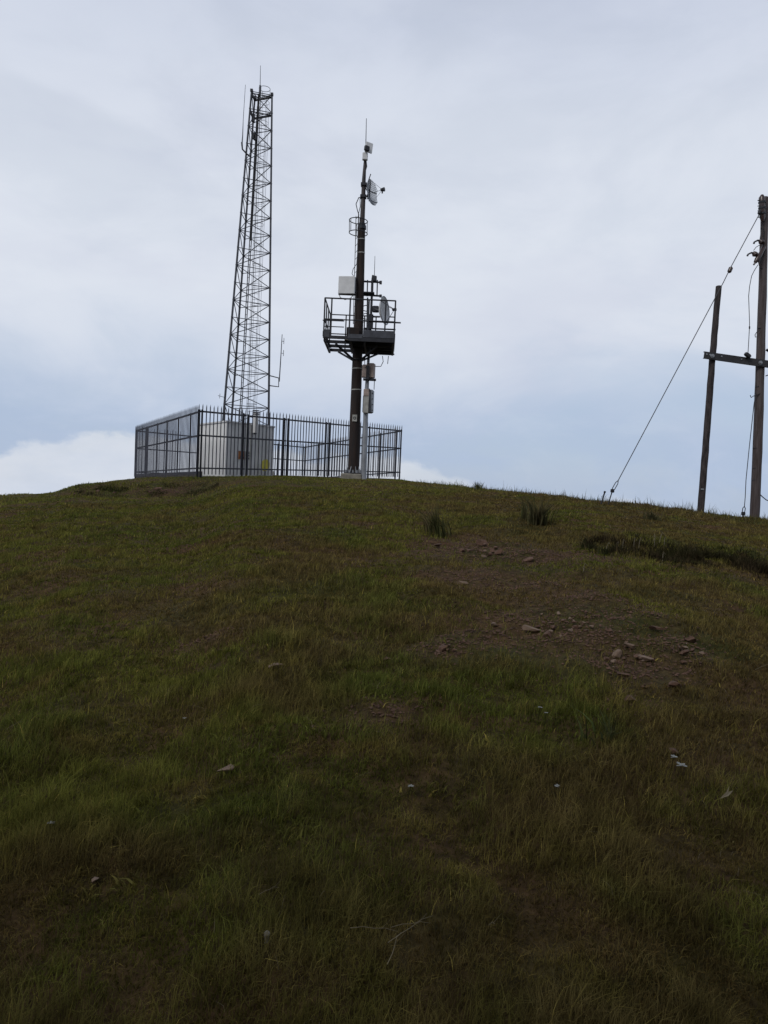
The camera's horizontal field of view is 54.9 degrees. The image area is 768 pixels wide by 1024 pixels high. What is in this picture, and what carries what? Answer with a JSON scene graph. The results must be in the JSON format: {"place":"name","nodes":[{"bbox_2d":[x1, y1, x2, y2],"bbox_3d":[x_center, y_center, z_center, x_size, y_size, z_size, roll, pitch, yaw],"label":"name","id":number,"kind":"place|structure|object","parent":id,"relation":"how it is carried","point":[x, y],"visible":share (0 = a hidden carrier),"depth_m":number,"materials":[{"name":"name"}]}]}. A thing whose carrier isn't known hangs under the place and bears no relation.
{"place":"outdoors","nodes":[
{"label":"outdoors","id":0,"kind":"place"},
{"bbox_2d":[264,930,269,943],"bbox_3d":[-0.377,1.369,2.376,0.020,0.048,0.019,2,2,0],"label":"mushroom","id":1,"kind":"object","parent":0,"point":[267,938],"visible":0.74,"depth_m":2.37,"materials":[{"name":"grey"}]},
{"bbox_2d":[0,474,767,1023],"bbox_3d":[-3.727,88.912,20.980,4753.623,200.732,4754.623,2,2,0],"label":"ground","id":2,"kind":"structure","parent":0,"point":[368,715],"depth_m":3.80,"materials":[{"name":"green plant"}]},
{"bbox_2d":[134,404,202,477],"bbox_3d":[-9.207,-2.557,30.866,0.189,3.119,11.338,1,3,-30],"label":"palisade fence","id":3,"kind":"object","parent":2,"relation":"on","point":[166,460],"visible":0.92,"depth_m":29.85,"materials":[{"name":"grey metal"}]},
{"bbox_2d":[134,429,304,478],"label":"palisade fence","id":4,"kind":"object","parent":2,"relation":"on","point":[273,455],"visible":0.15,"depth_m":44.26,"materials":[{"name":"grey metal"}]},
{"bbox_2d":[217,764,233,771],"bbox_3d":[-0.759,1.242,3.565,0.082,0.032,0.047,1,3,-39],"label":"rock","id":5,"kind":"object","parent":2,"relation":"on","point":[225,768],"visible":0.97,"depth_m":3.56,"materials":[{"name":"grey stone"}]},
{"bbox_2d":[199,410,274,476],"bbox_3d":[-6.038,-2.669,30.130,2.440,2.785,3.822,1,3,-34],"label":"equipment hut","id":6,"kind":"object","parent":2,"relation":"on","point":[232,447],"visible":0.6,"depth_m":28.89,"materials":[{"name":"grey metal"}]},
{"bbox_2d":[218,65,283,474],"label":"lattice tower","id":7,"kind":"structure","parent":2,"relation":"on","point":[254,134],"depth_m":34.61,"materials":[{"name":"metal"}]},
{"bbox_2d":[268,663,282,668],"bbox_3d":[-0.746,1.055,5.072,0.098,0.038,0.055,2,2,-19],"label":"rock","id":8,"kind":"object","parent":2,"relation":"on","point":[276,664],"visible":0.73,"depth_m":5.05,"materials":[{"name":"grey stone"}]},
{"bbox_2d":[196,405,401,477],"bbox_3d":[-2.837,-2.559,30.843,0.136,3.197,12.282,4,3,37],"label":"palisade fence","id":9,"kind":"object","parent":2,"relation":"on","point":[326,467],"visible":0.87,"depth_m":29.45,"materials":[{"name":"grey metal"}]},
{"bbox_2d":[262,459,269,475],"bbox_3d":[-4.691,-1.701,29.142,0.340,0.763,0.058,2,2,-14],"label":"yellow plate","id":10,"kind":"object","parent":9,"relation":"attached to","point":[263,464],"visible":0.51,"depth_m":29.11,"materials":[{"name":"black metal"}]},
{"bbox_2d":[302,427,401,478],"bbox_3d":[-2.124,-2.810,41.062,0.131,3.396,12.277,1,3,-29],"label":"palisade fence","id":11,"kind":"object","parent":2,"relation":"on","point":[347,440],"visible":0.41,"depth_m":39.56,"materials":[{"name":"grey metal"}]},
{"bbox_2d":[322,118,400,478],"bbox_3d":[-0.725,-7.570,26.717,2.696,13.058,2.580,2,2,0],"label":"antenna mast","id":12,"kind":"object","parent":2,"relation":"on","point":[358,339],"visible":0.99,"depth_m":26.54,"materials":[{"name":"metal"}]},
{"bbox_2d":[351,923,397,931],"bbox_3d":[-0.030,1.317,2.359,0.157,0.048,0.019,3,2,13],"label":"dry stalk","id":13,"kind":"object","parent":2,"relation":"on","point":[373,928],"visible":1,"depth_m":2.35,"materials":[{"name":"plant"}]},
{"bbox_2d":[361,263,396,478],"bbox_3d":[-0.255,-5.046,26.373,1.190,8.182,0.836,2,2,-11],"label":"galvanised pole","id":14,"kind":"object","parent":2,"relation":"on","point":[368,371],"visible":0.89,"depth_m":26.46,"materials":[{"name":"metal"}]},
{"bbox_2d":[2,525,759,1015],"bbox_3d":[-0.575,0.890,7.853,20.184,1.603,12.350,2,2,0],"label":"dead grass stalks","id":15,"kind":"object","parent":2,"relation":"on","point":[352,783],"visible":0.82,"depth_m":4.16,"materials":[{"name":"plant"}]},
{"bbox_2d":[388,916,430,942],"bbox_3d":[0.088,1.326,2.372,0.191,0.049,0.014,1,3,-36],"label":"dry stalk","id":16,"kind":"object","parent":2,"relation":"on","point":[408,928],"visible":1,"depth_m":2.37,"materials":[{"name":"plant"}]},
{"bbox_2d":[74,479,767,587],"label":"dark scrub","id":17,"kind":"object","parent":2,"relation":"on","point":[689,554],"visible":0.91,"depth_m":10.13,"materials":[{"name":"green plant"}]},
{"bbox_2d":[412,506,455,537],"bbox_3d":[0.671,0.092,11.024,0.665,0.616,0.730,4,3,32],"label":"grass tuft","id":18,"kind":"object","parent":2,"relation":"on","point":[435,525],"visible":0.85,"depth_m":11.00,"materials":[{"name":"green plant"}]},
{"bbox_2d":[127,485,750,739],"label":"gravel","id":19,"kind":"structure","parent":2,"relation":"on","point":[534,638],"depth_m":5.90,"materials":[{"name":"gravel"}]},
{"bbox_2d":[438,645,448,651],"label":"rock","id":20,"kind":"object","parent":2,"relation":"on","point":[442,648],"visible":0.98,"depth_m":5.49,"materials":[{"name":"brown stone"}]},
{"bbox_2d":[454,581,468,584],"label":"rock","id":21,"kind":"object","parent":2,"relation":"on","point":[461,582],"visible":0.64,"depth_m":7.63,"materials":[{"name":"brown stone"}]},
{"bbox_2d":[472,480,483,489],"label":"grass tuft","id":22,"kind":"object","parent":2,"relation":"on","point":[479,486],"visible":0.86,"depth_m":21.36,"materials":[{"name":"green plant"}]},
{"bbox_2d":[476,539,487,544],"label":"rock","id":23,"kind":"object","parent":2,"relation":"on","point":[480,541],"visible":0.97,"depth_m":10.24,"materials":[{"name":"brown stone"}]},
{"bbox_2d":[519,496,529,520],"bbox_3d":[2.468,-0.089,12.922,0.296,0.502,0.208,3,2,26],"label":"grass tuft","id":24,"kind":"object","parent":2,"relation":"on","point":[523,511],"visible":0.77,"depth_m":12.93,"materials":[{"name":"green plant"}]},
{"bbox_2d":[523,557,532,561],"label":"rock","id":25,"kind":"object","parent":2,"relation":"on","point":[528,559],"visible":0.91,"depth_m":9.23,"materials":[{"name":"brown stone"}]},
{"bbox_2d":[522,625,541,632],"bbox_3d":[1.192,0.945,5.941,0.164,0.064,0.053,3,2,23],"label":"rock","id":26,"kind":"object","parent":2,"relation":"on","point":[530,629],"visible":0.94,"depth_m":5.93,"materials":[{"name":"brown stone"}]},
{"bbox_2d":[515,492,570,525],"bbox_3d":[2.607,-0.071,12.467,1.042,0.649,0.929,0,3,-43],"label":"grass tuft","id":27,"kind":"object","parent":2,"relation":"on","point":[536,518],"visible":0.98,"depth_m":12.43,"materials":[{"name":"green plant"}]},
{"bbox_2d":[543,630,550,637],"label":"rock","id":28,"kind":"object","parent":2,"relation":"on","point":[547,633],"visible":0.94,"depth_m":5.77,"materials":[{"name":"brown stone"}]},
{"bbox_2d":[417,479,767,527],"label":"grass seed stems","id":29,"kind":"object","parent":2,"relation":"on","point":[661,507],"visible":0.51,"depth_m":18.23,"materials":[{"name":"plant"}]},
{"bbox_2d":[571,706,631,747],"bbox_3d":[1.194,1.160,4.000,0.378,0.159,0.470,2,2,0],"label":"grass tuft","id":30,"kind":"object","parent":2,"relation":"on","point":[610,734],"visible":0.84,"depth_m":3.97,"materials":[{"name":"green plant"}]},
{"bbox_2d":[612,649,621,657],"bbox_3d":[1.664,1.020,5.295,0.055,0.071,0.058,1,3,-32],"label":"rock","id":31,"kind":"object","parent":2,"relation":"on","point":[618,653],"visible":1,"depth_m":5.28,"materials":[{"name":"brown stone"}]},
{"bbox_2d":[617,672,630,677],"bbox_3d":[1.577,1.070,4.864,0.099,0.035,0.050,2,2,0],"label":"rock","id":32,"kind":"object","parent":2,"relation":"on","point":[620,674],"visible":0.93,"depth_m":4.85,"materials":[{"name":"brown stone"}]},
{"bbox_2d":[624,695,635,703],"bbox_3d":[1.477,1.124,4.446,0.089,0.053,0.066,2,2,0],"label":"rock","id":33,"kind":"object","parent":2,"relation":"on","point":[629,699],"visible":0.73,"depth_m":4.42,"materials":[{"name":"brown stone"}]},
{"bbox_2d":[624,643,635,649],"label":"rock","id":34,"kind":"object","parent":2,"relation":"on","point":[631,646],"visible":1,"depth_m":5.48,"materials":[{"name":"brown stone"}]},
{"bbox_2d":[636,654,653,660],"bbox_3d":[1.861,1.045,5.300,0.135,0.036,0.065,3,2,25],"label":"rock","id":35,"kind":"object","parent":2,"relation":"on","point":[645,658],"visible":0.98,"depth_m":5.28,"materials":[{"name":"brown stone"}]},
{"bbox_2d":[641,510,662,520],"bbox_3d":[5.220,0.064,14.368,0.448,0.260,0.412,1,2,-24],"label":"grass tuft","id":36,"kind":"object","parent":2,"relation":"on","point":[649,516],"visible":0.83,"depth_m":14.34,"materials":[{"name":"green plant"}]},
{"bbox_2d":[649,626,665,629],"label":"rock","id":37,"kind":"object","parent":2,"relation":"on","point":[655,627],"visible":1,"depth_m":5.90,"materials":[{"name":"brown stone"}]},
{"bbox_2d":[669,748,678,753],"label":"rock","id":38,"kind":"object","parent":2,"relation":"on","point":[673,750],"visible":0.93,"depth_m":3.80,"materials":[{"name":"brown stone"}]},
{"bbox_2d":[668,681,681,687],"bbox_3d":[1.866,1.106,4.745,0.085,0.044,0.061,2,2,0],"label":"rock","id":39,"kind":"object","parent":2,"relation":"on","point":[673,683],"visible":0.98,"depth_m":4.73,"materials":[{"name":"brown stone"}]},
{"bbox_2d":[676,762,686,776],"bbox_3d":[1.450,1.266,3.609,0.058,0.083,0.050,2,2,-21],"label":"white flower","id":40,"kind":"object","parent":2,"relation":"on","point":[681,764],"visible":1,"depth_m":3.61,"materials":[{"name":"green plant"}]},
{"bbox_2d":[685,636,695,642],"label":"rock","id":41,"kind":"object","parent":2,"relation":"on","point":[691,639],"visible":1,"depth_m":5.65,"materials":[{"name":"brown stone"}]},
{"bbox_2d":[721,788,731,797],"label":"dry leaf","id":42,"kind":"object","parent":2,"relation":"on","point":[727,793],"visible":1,"depth_m":3.33,"materials":[{"name":"plant"}]},
{"bbox_2d":[697,194,767,517],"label":"utility pole pair","id":43,"kind":"object","parent":2,"relation":"on","point":[760,363],"visible":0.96,"depth_m":17.79,"materials":[{"name":"wood"}]},
{"bbox_2d":[608,214,759,504],"bbox_3d":[7.113,-3.577,17.549,3.348,7.141,0.120,2,2,-4],"label":"guy wire","id":44,"kind":"object","parent":43,"relation":"attached to","point":[730,269],"visible":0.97,"depth_m":17.54,"materials":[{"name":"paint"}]},
{"bbox_2d":[741,392,755,515],"bbox_3d":[8.786,-1.359,17.773,0.256,3.068,0.092,2,2,-19],"label":"guy wire","id":45,"kind":"object","parent":43,"relation":"attached to","point":[742,513],"visible":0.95,"depth_m":17.76,"materials":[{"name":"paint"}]},
{"bbox_2d":[0,0,767,517],"label":"sky","id":46,"kind":"structure","parent":0,"point":[571,186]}
]}

